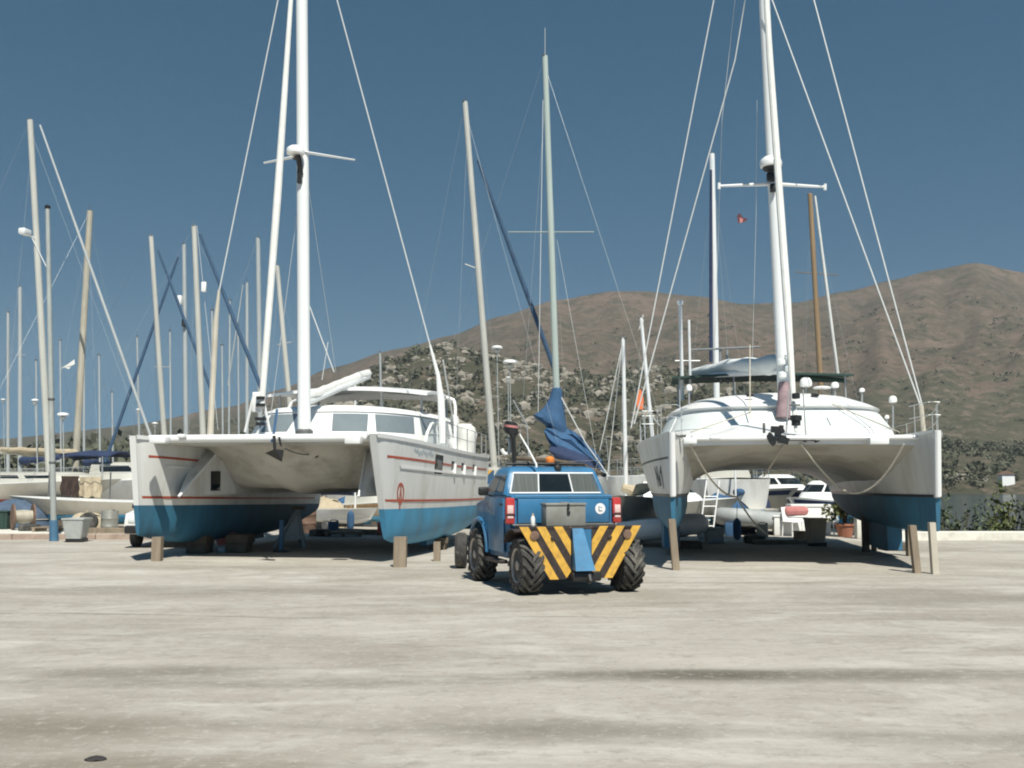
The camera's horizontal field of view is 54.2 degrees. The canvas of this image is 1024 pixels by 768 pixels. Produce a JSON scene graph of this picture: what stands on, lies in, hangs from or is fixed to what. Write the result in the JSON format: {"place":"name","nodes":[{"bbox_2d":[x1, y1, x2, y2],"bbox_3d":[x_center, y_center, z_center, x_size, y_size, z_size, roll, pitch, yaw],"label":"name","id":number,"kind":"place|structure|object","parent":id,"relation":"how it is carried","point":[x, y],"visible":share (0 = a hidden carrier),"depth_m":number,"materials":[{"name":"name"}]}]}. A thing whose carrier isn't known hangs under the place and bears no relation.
{"place":"outdoors","nodes":[
{"label":"outdoors","id":0,"kind":"place"},
{"bbox_2d":[31,526,62,531],"bbox_3d":[-14.464,4.591,31.703,1.150,0.140,0.950,0,-6,-3],"label":"pallet","id":1,"kind":"object","parent":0,"point":[41,528],"visible":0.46,"depth_m":31.49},
{"bbox_2d":[0,529,124,533],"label":"pavement","id":2,"kind":"structure","parent":0,"point":[8,531],"depth_m":30.84,"materials":[{"name":"concrete"}]},
{"bbox_2d":[0,510,15,528],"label":"storage crate","id":3,"kind":"object","parent":2,"relation":"on","point":[4,519],"visible":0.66,"depth_m":32.83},
{"bbox_2d":[10,504,35,529],"bbox_3d":[-16.005,4.343,32.732,0.650,0.840,0.840,4,-7,-35],"label":"cable reel","id":4,"kind":"object","parent":2,"relation":"on","point":[22,516],"visible":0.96,"depth_m":32.58,"materials":[{"name":"wood"}]},
{"bbox_2d":[18,524,40,530],"bbox_3d":[-15.439,4.593,32.005,0.680,0.200,0.680,0,-6,0],"label":"old tyre","id":5,"kind":"object","parent":2,"relation":"on","point":[24,527],"visible":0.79,"depth_m":31.71,"materials":[{"name":"rubber"}]},
{"bbox_2d":[79,512,98,527],"bbox_3d":[-13.356,4.346,31.526,0.600,0.600,0.200,0,-6,0],"label":"old tyre","id":6,"kind":"object","parent":2,"relation":"on","point":[94,522],"visible":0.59,"depth_m":31.45,"materials":[{"name":"rubber"}]},
{"bbox_2d":[88,528,123,532],"bbox_3d":[-12.214,4.473,30.624,2.325,0.160,0.591,1,-6,-6],"label":"plank stack","id":7,"kind":"object","parent":2,"relation":"on","point":[106,530],"visible":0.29,"depth_m":30.34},
{"bbox_2d":[100,510,118,527],"bbox_3d":[-12.768,4.378,31.724,0.541,0.775,0.541,0,-6,0],"label":"oil drum","id":8,"kind":"object","parent":2,"relation":"on","point":[109,518],"visible":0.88,"depth_m":31.52,"materials":[{"name":"grey metal"}]},
{"bbox_2d":[302,511,316,532],"bbox_3d":[-6.699,4.410,32.726,0.603,0.905,0.603,0,-6,0],"label":"oil drum","id":9,"kind":"object","parent":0,"point":[309,522],"visible":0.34,"depth_m":32.46,"materials":[{"name":"metal"}]},
{"bbox_2d":[0,524,1023,767],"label":"yard ground","id":10,"kind":"structure","parent":0,"point":[346,651],"depth_m":9.34,"materials":[{"name":"concrete"}]},
{"bbox_2d":[0,499,48,528],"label":"tarp heap","id":11,"kind":"object","parent":10,"relation":"on","point":[42,519],"visible":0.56,"depth_m":34.83,"materials":[{"name":"fabric"}]},
{"bbox_2d":[0,281,68,470],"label":"yacht","id":12,"kind":"object","parent":10,"relation":"on","point":[24,460],"visible":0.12,"depth_m":54.12,"materials":[{"name":"white paint"}]},
{"bbox_2d":[0,311,68,471],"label":"yacht","id":13,"kind":"object","parent":10,"relation":"on","point":[7,358],"visible":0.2,"depth_m":58.16,"materials":[{"name":"white paint"}]},
{"bbox_2d":[0,359,71,471],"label":"yacht","id":14,"kind":"object","parent":10,"relation":"on","point":[35,379],"visible":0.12,"depth_m":66.23,"materials":[{"name":"white paint"}]},
{"bbox_2d":[45,204,58,540],"bbox_3d":[-13.155,-0.395,28.571,0.821,9.675,0.250,0,-6,0],"label":"steel post","id":15,"kind":"object","parent":10,"relation":"on","point":[53,529],"visible":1,"depth_m":28.45,"materials":[{"name":"grey metal"}]},
{"bbox_2d":[33,336,73,470],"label":"yacht","id":16,"kind":"object","parent":10,"relation":"on","point":[60,353],"visible":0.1,"depth_m":68.24,"materials":[{"name":"white paint"}]},
{"bbox_2d":[0,479,120,501],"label":"motorboat","id":17,"kind":"object","parent":10,"relation":"on","point":[7,490],"visible":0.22,"depth_m":36.64,"materials":[{"name":"beige paint"}]},
{"bbox_2d":[0,204,134,478],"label":"yacht","id":18,"kind":"object","parent":10,"relation":"on","point":[23,451],"visible":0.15,"depth_m":43.15,"materials":[{"name":"beige paint"}]},
{"bbox_2d":[10,496,133,525],"bbox_3d":[-14.949,4.570,35.721,5.911,1.172,2.300,0,-6,-4],"label":"motorboat","id":19,"kind":"object","parent":10,"relation":"on","point":[69,507],"visible":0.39,"depth_m":34.76,"materials":[{"name":"beige paint"}]},
{"bbox_2d":[0,116,151,499],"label":"yacht","id":20,"kind":"object","parent":10,"relation":"on","point":[121,490],"visible":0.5,"depth_m":40.20,"materials":[{"name":"white paint"}]},
{"bbox_2d":[0,534,151,539],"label":"kerb","id":21,"kind":"structure","parent":10,"relation":"on","point":[62,536],"depth_m":28.78,"materials":[{"name":"concrete"}]},
{"bbox_2d":[61,518,92,541],"bbox_3d":[-12.047,4.037,27.664,0.636,0.660,0.636,0,-6,0],"label":"waste bin","id":22,"kind":"object","parent":10,"relation":"on","point":[76,529],"visible":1,"depth_m":27.42,"materials":[{"name":"grey plastic"}]},
{"bbox_2d":[48,472,111,498],"bbox_3d":[-15.530,4.168,35.864,2.260,2.001,0.052,0,-6,0],"label":"clothes line","id":23,"kind":"object","parent":10,"relation":"on","point":[84,474],"visible":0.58,"depth_m":35.91,"materials":[{"name":"metal"}]},
{"bbox_2d":[60,476,79,496],"bbox_3d":[-15.848,3.668,35.823,0.698,0.742,0.159,0,-6,0],"label":"hung cloth","id":24,"kind":"object","parent":23,"relation":"hanging from","point":[69,485],"visible":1,"depth_m":35.83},
{"bbox_2d":[79,477,102,497],"bbox_3d":[-15.238,3.735,36.117,0.883,0.748,0.159,0,-6,0],"label":"hung cloth","id":25,"kind":"object","parent":23,"relation":"hanging from","point":[90,486],"visible":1,"depth_m":36.13,"materials":[{"name":"beige fabric"}]},
{"bbox_2d":[44,450,131,479],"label":"motorboat","id":26,"kind":"object","parent":10,"relation":"on","point":[119,470],"visible":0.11,"depth_m":40.26,"materials":[{"name":"white paint"}]},
{"bbox_2d":[64,326,116,472],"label":"yacht","id":27,"kind":"object","parent":10,"relation":"on","point":[87,462],"visible":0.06,"depth_m":59.91,"materials":[{"name":"white paint"}]},
{"bbox_2d":[84,755,106,761],"bbox_3d":[-2.483,2.229,5.965,0.138,0.028,0.085,0,-6,0],"label":"stone","id":28,"kind":"object","parent":10,"relation":"on","point":[96,758],"visible":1,"depth_m":5.94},
{"bbox_2d":[81,350,121,466],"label":"yacht","id":29,"kind":"object","parent":10,"relation":"on","point":[99,362],"visible":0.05,"depth_m":58.15,"materials":[{"name":"white paint"}]},
{"bbox_2d":[97,388,122,461],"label":"yacht","id":30,"kind":"object","parent":10,"relation":"on","point":[111,400],"visible":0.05,"depth_m":70.11,"materials":[{"name":"white paint"}]},
{"bbox_2d":[15,235,243,470],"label":"yacht","id":31,"kind":"object","parent":10,"relation":"on","point":[158,349],"visible":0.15,"depth_m":46.37,"materials":[{"name":"white paint"}]},
{"bbox_2d":[97,335,167,434],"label":"yacht","id":32,"kind":"object","parent":10,"relation":"on","point":[137,379],"visible":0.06,"depth_m":64.29,"materials":[{"name":"white paint"}]},
{"bbox_2d":[151,537,163,560],"bbox_3d":[-7.450,3.466,21.011,0.190,0.500,0.190,0,-6,0],"label":"timber prop","id":33,"kind":"object","parent":10,"relation":"on","point":[157,545],"visible":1,"depth_m":20.93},
{"bbox_2d":[43,219,277,472],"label":"yacht","id":34,"kind":"object","parent":10,"relation":"on","point":[201,400],"visible":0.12,"depth_m":42.36,"materials":[{"name":"white paint"}]},
{"bbox_2d":[119,329,219,459],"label":"yacht","id":35,"kind":"object","parent":10,"relation":"on","point":[170,386],"visible":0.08,"depth_m":57.27,"materials":[{"name":"white paint"}]},
{"bbox_2d":[124,504,215,546],"bbox_3d":[-8.949,3.572,26.970,2.100,1.450,4.020,0,-6,-4],"label":"parked car","id":36,"kind":"object","parent":10,"relation":"on","point":[136,540],"visible":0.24,"depth_m":25.07,"materials":[{"name":"white"}]},
{"bbox_2d":[103,243,276,461],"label":"yacht","id":37,"kind":"object","parent":10,"relation":"on","point":[182,299],"visible":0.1,"depth_m":50.30,"materials":[{"name":"white paint"}]},
{"bbox_2d":[186,535,213,553],"bbox_3d":[-7.292,3.737,23.366,0.492,0.416,0.743,0,-6,0],"label":"timber block","id":38,"kind":"object","parent":10,"relation":"on","point":[203,545],"depth_m":23.02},
{"bbox_2d":[191,306,250,434],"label":"yacht","id":39,"kind":"object","parent":10,"relation":"on","point":[211,310],"visible":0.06,"depth_m":56.55,"materials":[{"name":"white paint"}]},
{"bbox_2d":[193,299,253,433],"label":"yacht","id":40,"kind":"object","parent":10,"relation":"on","point":[229,327],"visible":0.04,"depth_m":66.36,"materials":[{"name":"white paint"}]},
{"bbox_2d":[208,341,243,433],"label":"yacht","id":41,"kind":"object","parent":10,"relation":"on","point":[221,345],"visible":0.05,"depth_m":60.27,"materials":[{"name":"white paint"}]},
{"bbox_2d":[186,232,276,433],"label":"yacht","id":42,"kind":"object","parent":10,"relation":"on","point":[258,309],"visible":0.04,"depth_m":48.49,"materials":[{"name":"white paint"}]},
{"bbox_2d":[224,322,253,433],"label":"yacht","id":43,"kind":"object","parent":10,"relation":"on","point":[237,344],"visible":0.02,"depth_m":63.32,"materials":[{"name":"white paint"}]},
{"bbox_2d":[225,533,254,552],"bbox_3d":[-6.455,3.772,23.727,0.537,0.416,0.720,0,-6,0],"label":"timber block","id":44,"kind":"object","parent":10,"relation":"on","point":[239,542],"depth_m":23.38,"materials":[{"name":"wood"}]},
{"bbox_2d":[227,278,256,433],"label":"yacht","id":45,"kind":"object","parent":10,"relation":"on","point":[246,317],"visible":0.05,"depth_m":55.38,"materials":[{"name":"white paint"}]},
{"bbox_2d":[272,520,289,551],"bbox_3d":[-5.471,3.606,23.721,0.340,0.750,0.340,0,-6,0],"label":"boat stand","id":46,"kind":"object","parent":10,"relation":"on","point":[281,536],"visible":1,"depth_m":23.67,"materials":[{"name":"blue metal"}]},
{"bbox_2d":[272,506,305,548],"bbox_3d":[-5.559,3.625,25.292,0.853,1.062,0.735,0,-6,0],"label":"boat stand","id":47,"kind":"object","parent":10,"relation":"on","point":[293,528],"visible":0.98,"depth_m":25.09,"materials":[{"name":"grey metal"}]},
{"bbox_2d":[267,262,333,496],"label":"yacht","id":48,"kind":"object","parent":10,"relation":"on","point":[287,384],"visible":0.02,"depth_m":44.34,"materials":[{"name":"beige paint"}]},
{"bbox_2d":[309,529,330,536],"bbox_3d":[-5.890,4.566,30.701,0.680,0.200,0.680,0,-6,0],"label":"old tyre","id":49,"kind":"object","parent":10,"relation":"on","point":[317,532],"visible":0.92,"depth_m":30.41,"materials":[{"name":"rubber"}]},
{"bbox_2d":[316,496,345,527],"bbox_3d":[-6.869,4.679,36.719,1.956,1.149,1.430,0,-6,0],"label":"covered gear","id":50,"kind":"object","parent":10,"relation":"on","point":[325,502],"visible":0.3,"depth_m":36.40,"materials":[{"name":"beige fabric"}]},
{"bbox_2d":[324,530,362,536],"bbox_3d":[-5.177,4.593,30.698,1.150,0.140,0.950,1,-6,-9],"label":"pallet","id":51,"kind":"object","parent":10,"relation":"on","point":[359,532],"visible":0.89,"depth_m":30.31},
{"bbox_2d":[316,385,376,528],"bbox_3d":[-5.856,2.461,34.877,3.647,5.197,1.360,-5,-7,40],"label":"sailing dinghy","id":52,"kind":"object","parent":10,"relation":"on","point":[324,516],"visible":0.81,"depth_m":34.07,"materials":[{"name":"white paint"}]},
{"bbox_2d":[347,499,353,528],"bbox_3d":[-5.280,4.273,32.739,0.240,1.021,0.234,0,-6,0],"label":"fender","id":53,"kind":"object","parent":52,"relation":"hanging from","point":[350,519],"visible":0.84,"depth_m":32.63,"materials":[{"name":"blue plastic"}]},
{"bbox_2d":[335,529,376,534],"bbox_3d":[-4.478,4.678,31.693,2.407,0.160,0.587,-1,-6,11],"label":"plank stack","id":54,"kind":"object","parent":10,"relation":"on","point":[369,531],"visible":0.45,"depth_m":31.45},
{"bbox_2d":[343,492,379,526],"bbox_3d":[-5.430,4.575,37.711,4.504,1.550,1.700,-3,-6,28],"label":"motorboat","id":55,"kind":"object","parent":10,"relation":"on","point":[367,502],"visible":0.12,"depth_m":36.98,"materials":[{"name":"beige paint"}]},
{"bbox_2d":[393,536,406,567],"bbox_3d":[-2.184,3.283,19.558,0.240,0.580,0.290,0,-6,0],"label":"timber prop","id":56,"kind":"object","parent":10,"relation":"on","point":[400,553],"visible":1,"depth_m":19.44,"materials":[{"name":"wood"}]},
{"bbox_2d":[433,542,440,560],"bbox_3d":[-1.574,3.515,21.006,0.140,0.400,0.140,0,-6,0],"label":"timber prop","id":57,"kind":"object","parent":10,"relation":"on","point":[437,552],"visible":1,"depth_m":20.94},
{"bbox_2d":[430,536,448,549],"bbox_3d":[-1.783,3.932,24.743,0.434,0.296,0.635,0,-6,0],"label":"timber block","id":58,"kind":"object","parent":10,"relation":"on","point":[444,540],"depth_m":24.45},
{"bbox_2d":[128,0,489,544],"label":"catamaran","id":59,"kind":"object","parent":58,"relation":"on","point":[422,476],"visible":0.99,"depth_m":22.87,"materials":[{"name":"white paint"}]},
{"bbox_2d":[454,532,466,567],"bbox_3d":[-0.986,3.209,19.311,0.225,0.675,0.680,0,-6,0],"label":"trailer wheel","id":60,"kind":"object","parent":10,"relation":"on","point":[460,552],"visible":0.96,"depth_m":19.03,"materials":[{"name":"rubber"}]},
{"bbox_2d":[405,96,557,527],"bbox_3d":[-1.193,-2.689,37.409,8.962,16.090,3.755,-5,-7,40],"label":"yacht","id":61,"kind":"object","parent":10,"relation":"on","point":[487,386],"visible":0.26,"depth_m":36.77,"materials":[{"name":"white paint"}]},
{"bbox_2d":[430,49,663,496],"bbox_3d":[0.260,-3.941,35.632,11.962,18.134,4.871,-4,-7,35],"label":"yacht","id":62,"kind":"object","parent":10,"relation":"on","point":[570,446],"visible":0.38,"depth_m":34.67,"materials":[{"name":"white paint"}]},
{"bbox_2d":[467,434,645,593],"bbox_3d":[0.577,2.030,16.249,2.130,2.424,3.552,2,-6,-17],"label":"pickup truck","id":63,"kind":"object","parent":10,"relation":"on","point":[599,545],"visible":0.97,"depth_m":15.29,"materials":[{"name":"blue metal"}]},
{"bbox_2d":[540,502,585,525],"bbox_3d":[0.779,1.961,15.108,0.655,0.357,0.280,2,-6,-17],"label":"toolbox","id":64,"kind":"object","parent":63,"relation":"on","point":[563,514],"visible":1,"depth_m":15.00,"materials":[{"name":"grey metal"}]},
{"bbox_2d":[595,328,657,521],"bbox_3d":[3.372,1.517,29.450,2.207,6.266,6.137,-1,-6,10],"label":"yacht","id":65,"kind":"object","parent":10,"relation":"on","point":[634,505],"visible":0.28,"depth_m":28.72,"materials":[{"name":"white paint"}]},
{"bbox_2d":[620,314,669,475],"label":"yacht","id":66,"kind":"object","parent":10,"relation":"on","point":[641,328],"visible":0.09,"depth_m":42.19,"materials":[{"name":"white paint"}]},
{"bbox_2d":[616,513,708,540],"bbox_3d":[3.517,3.727,26.228,3.259,0.679,1.960,-1,-6,15],"label":"inflatable dinghy","id":67,"kind":"object","parent":10,"relation":"on","point":[690,524],"visible":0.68,"depth_m":25.33,"materials":[{"name":"grey rubber"}]},
{"bbox_2d":[668,519,679,569],"bbox_3d":[3.065,3.037,18.946,0.180,0.950,0.250,0,-6,0],"label":"timber prop","id":68,"kind":"object","parent":10,"relation":"on","point":[673,544],"visible":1,"depth_m":18.89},
{"bbox_2d":[680,540,701,548],"bbox_3d":[4.497,4.033,25.110,0.478,0.166,0.713,0,-6,0],"label":"timber block","id":69,"kind":"object","parent":10,"relation":"on","point":[685,544],"depth_m":24.77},
{"bbox_2d":[643,482,739,523],"bbox_3d":[4.994,4.014,32.757,4.911,1.700,2.300,-1,-6,10],"label":"motorboat","id":70,"kind":"object","parent":10,"relation":"on","point":[695,503],"visible":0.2,"depth_m":31.96,"materials":[{"name":"white paint"}]},
{"bbox_2d":[702,480,719,526],"bbox_3d":[6.127,3.844,31.023,0.372,1.717,0.887,-4,-7,35],"label":"ladder","id":71,"kind":"object","parent":10,"relation":"on","point":[715,506],"visible":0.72,"depth_m":31.09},
{"bbox_2d":[704,527,723,542],"bbox_3d":[5.500,4.115,27.228,0.472,0.420,0.420,1,-6,-5],"label":"storage box","id":72,"kind":"object","parent":10,"relation":"on","point":[713,534],"visible":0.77,"depth_m":27.04,"materials":[{"name":"grey plastic"}]},
{"bbox_2d":[724,521,732,535],"bbox_3d":[6.696,4.434,30.714,0.330,0.464,0.180,0,-6,1],"label":"jerry can","id":73,"kind":"object","parent":10,"relation":"on","point":[728,529],"visible":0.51,"depth_m":30.63,"materials":[{"name":"blue plastic"}]},
{"bbox_2d":[691,150,769,509],"bbox_3d":[8.145,-2.183,39.624,3.007,15.374,9.962,0,-6,5],"label":"yacht","id":74,"kind":"object","parent":10,"relation":"on","point":[755,495],"visible":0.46,"depth_m":37.51,"materials":[{"name":"white paint"}]},
{"bbox_2d":[709,493,755,532],"bbox_3d":[7.137,4.261,33.243,1.899,1.303,1.230,0,-6,0],"label":"covered gear","id":75,"kind":"object","parent":10,"relation":"on","point":[744,529],"visible":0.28,"depth_m":32.86,"materials":[{"name":"blue fabric"}]},
{"bbox_2d":[733,518,740,539],"bbox_3d":[6.467,3.983,28.749,0.240,1.021,0.234,0,-6,0],"label":"fender","id":76,"kind":"object","parent":10,"relation":"on","point":[737,528],"visible":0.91,"depth_m":28.64,"materials":[{"name":"plastic"}]},
{"bbox_2d":[722,470,778,526],"bbox_3d":[7.891,2.411,34.366,1.360,5.197,3.647,-4,-7,35],"label":"sailing dinghy","id":77,"kind":"object","parent":10,"relation":"on","point":[738,492],"visible":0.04,"depth_m":33.83,"materials":[{"name":"white paint"}]},
{"bbox_2d":[743,535,765,542],"bbox_3d":[6.600,4.225,27.218,0.600,0.200,0.600,0,-6,0],"label":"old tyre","id":78,"kind":"object","parent":10,"relation":"on","point":[747,538],"visible":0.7,"depth_m":27.01,"materials":[{"name":"rubber"}]},
{"bbox_2d":[712,508,838,528],"bbox_3d":[8.325,4.318,32.270,4.269,0.699,2.140,3,-6,-28],"label":"inflatable dinghy","id":79,"kind":"object","parent":10,"relation":"on","point":[724,515],"visible":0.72,"depth_m":31.00,"materials":[{"name":"rubber"}]},
{"bbox_2d":[751,470,804,511],"bbox_3d":[10.531,4.321,39.737,2.300,2.450,5.934,2,-6,-20],"label":"motorboat","id":80,"kind":"object","parent":10,"relation":"on","point":[783,481],"visible":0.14,"depth_m":38.86,"materials":[{"name":"white paint"}]},
{"bbox_2d":[751,539,806,543],"bbox_3d":[7.238,4.239,26.927,1.754,0.105,0.606,1,-6,-9],"label":"plank stack","id":81,"kind":"object","parent":10,"relation":"on","point":[780,541],"visible":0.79,"depth_m":26.65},
{"bbox_2d":[768,487,798,511],"bbox_3d":[8.421,4.297,39.745,2.300,2.500,6.934,5,-7,-40],"label":"motorboat","id":82,"kind":"object","parent":10,"relation":"on","point":[777,497],"visible":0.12,"depth_m":37.44,"materials":[{"name":"white paint"}]},
{"bbox_2d":[772,515,807,535],"bbox_3d":[8.662,4.406,31.219,1.050,0.620,0.735,-1,-6,9],"label":"storage box","id":83,"kind":"object","parent":10,"relation":"on","point":[777,529],"visible":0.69,"depth_m":30.89,"materials":[{"name":"white paint"}]},
{"bbox_2d":[785,506,807,514],"bbox_3d":[8.795,3.938,31.064,0.750,0.280,0.500,0,-6,0],"label":"fender","id":84,"kind":"object","parent":83,"relation":"on","point":[796,510],"visible":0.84,"depth_m":30.84,"materials":[{"name":"plastic"}]},
{"bbox_2d":[781,507,802,536],"bbox_3d":[8.611,4.231,30.747,0.480,0.880,0.502,3,-6,-28],"label":"plastic chair","id":85,"kind":"object","parent":10,"relation":"on","point":[784,517],"visible":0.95,"depth_m":30.79,"materials":[{"name":"white paint"}]},
{"bbox_2d":[786,504,830,534],"bbox_3d":[9.408,4.290,31.733,1.260,0.950,0.735,0,-6,2],"label":"storage box","id":86,"kind":"object","parent":10,"relation":"on","point":[814,511],"visible":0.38,"depth_m":31.40,"materials":[{"name":"white paint"}]},
{"bbox_2d":[803,518,827,545],"bbox_3d":[7.875,3.838,25.940,0.509,0.720,0.509,0,-6,0],"label":"waste bin","id":87,"kind":"object","parent":10,"relation":"on","point":[815,530],"visible":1,"depth_m":25.73,"materials":[{"name":"grey plastic"}]},
{"bbox_2d":[786,474,853,528],"bbox_3d":[10.816,3.958,34.751,4.111,2.200,1.800,5,-7,-40],"label":"motorboat","id":88,"kind":"object","parent":10,"relation":"on","point":[815,492],"visible":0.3,"depth_m":34.04,"materials":[{"name":"white paint"}]},
{"bbox_2d":[821,501,853,536],"bbox_3d":[9.992,3.797,30.261,1.311,1.644,1.234,0,-6,0],"label":"potted plant","id":89,"kind":"object","parent":10,"relation":"on","point":[845,529],"visible":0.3,"depth_m":30.17,"materials":[{"name":"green plant"}]},
{"bbox_2d":[861,516,869,551],"bbox_3d":[8.384,3.556,23.726,0.140,0.850,0.140,0,-6,0],"label":"timber prop","id":90,"kind":"object","parent":10,"relation":"on","point":[865,535],"visible":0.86,"depth_m":23.66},
{"bbox_2d":[630,0,942,550],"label":"catamaran","id":91,"kind":"object","parent":90,"relation":"on","point":[859,459],"visible":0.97,"depth_m":22.12,"materials":[{"name":"white paint"}]},
{"bbox_2d":[905,529,910,555],"bbox_3d":[8.939,3.430,22.445,0.170,0.850,0.170,0,-6,0],"label":"timber prop","id":92,"kind":"object","parent":10,"relation":"on","point":[907,547],"visible":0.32,"depth_m":22.39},
{"bbox_2d":[907,525,921,572],"bbox_3d":[7.369,3.020,18.310,0.140,0.860,0.220,0,-6,0],"label":"timber prop","id":93,"kind":"object","parent":10,"relation":"on","point":[914,549],"visible":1,"depth_m":18.27,"materials":[{"name":"wood"}]},
{"bbox_2d":[927,522,938,573],"bbox_3d":[7.623,2.969,18.095,0.110,0.920,0.170,0,-6,0],"label":"timber prop","id":94,"kind":"object","parent":10,"relation":"on","point":[933,550],"visible":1,"depth_m":18.05,"materials":[{"name":"beige paint"}]},
{"bbox_2d":[0,263,1023,493],"bbox_3d":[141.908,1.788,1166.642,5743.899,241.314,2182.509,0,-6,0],"label":"hills","id":95,"kind":"structure","parent":0,"point":[965,323],"depth_m":786.41,"materials":[{"name":"soil"}]},
{"bbox_2d":[0,293,1023,489],"bbox_3d":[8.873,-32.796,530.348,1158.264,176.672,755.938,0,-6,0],"label":"scrub","id":96,"kind":"object","parent":95,"relation":"on","point":[949,446],"visible":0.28,"depth_m":358.05,"materials":[{"name":"green plant"}]},
{"bbox_2d":[323,342,988,481],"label":"boulders","id":97,"kind":"object","parent":95,"relation":"on","point":[530,420],"visible":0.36,"depth_m":382.37,"materials":[{"name":"stone"}]},
{"bbox_2d":[996,471,1015,485],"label":"shore hut","id":98,"kind":"object","parent":95,"relation":"on","point":[1006,478],"visible":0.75,"depth_m":255.64,"materials":[{"name":"white paint"}]},
{"bbox_2d":[0,0,1023,438],"label":"sky","id":99,"kind":"structure","parent":0,"point":[144,109],"materials":[{"name":"blue"}]},
{"bbox_2d":[756,522,767,537],"bbox_3d":[7.440,4.337,29.719,0.330,0.464,0.180,-2,-6,20],"label":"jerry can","id":100,"kind":"object","parent":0,"point":[763,527],"visible":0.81,"depth_m":29.64,"materials":[{"name":"grey plastic"}]},
{"bbox_2d":[854,518,861,538],"bbox_3d":[10.212,4.151,29.335,0.340,0.760,0.340,0,-6,0],"label":"concrete bollard","id":101,"kind":"object","parent":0,"point":[857,528],"visible":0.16,"depth_m":29.20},
{"bbox_2d":[902,531,1023,539],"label":"quay wall","id":102,"kind":"structure","parent":0,"point":[979,535],"depth_m":28.42,"materials":[{"name":"concrete"}]},
{"bbox_2d":[940,485,987,530],"bbox_3d":[13.829,4.585,30.993,1.873,2.928,1.554,0,-6,0],"label":"shrub","id":103,"kind":"object","parent":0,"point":[951,527],"visible":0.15,"depth_m":30.79,"materials":[{"name":"green plant"}]},
{"bbox_2d":[940,494,1023,530],"bbox_3d":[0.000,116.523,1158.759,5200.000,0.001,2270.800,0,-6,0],"label":"water","id":104,"kind":"structure","parent":0,"point":[957,502],"depth_m":120.99,"materials":[{"name":"blue liquid"}]},
{"bbox_2d":[796,190,904,534],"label":"yacht","id":105,"kind":"object","parent":104,"relation":"on","point":[814,273],"visible":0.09,"depth_m":44.55,"materials":[{"name":"white paint"}]},
{"bbox_2d":[962,497,995,530],"bbox_3d":[15.406,4.969,32.686,1.238,2.495,1.464,0,-6,0],"label":"shrub","id":106,"kind":"object","parent":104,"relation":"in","point":[985,527],"visible":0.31,"depth_m":32.99,"materials":[{"name":"green plant"}]},
{"bbox_2d":[985,479,1023,530],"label":"shrub","id":107,"kind":"object","parent":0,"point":[1007,522],"visible":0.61,"depth_m":31.14,"materials":[{"name":"green plant"}]},
{"bbox_2d":[1014,493,1023,530],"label":"shrub","id":108,"kind":"object","parent":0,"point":[1018,511],"visible":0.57,"depth_m":30.85,"materials":[{"name":"green plant"}]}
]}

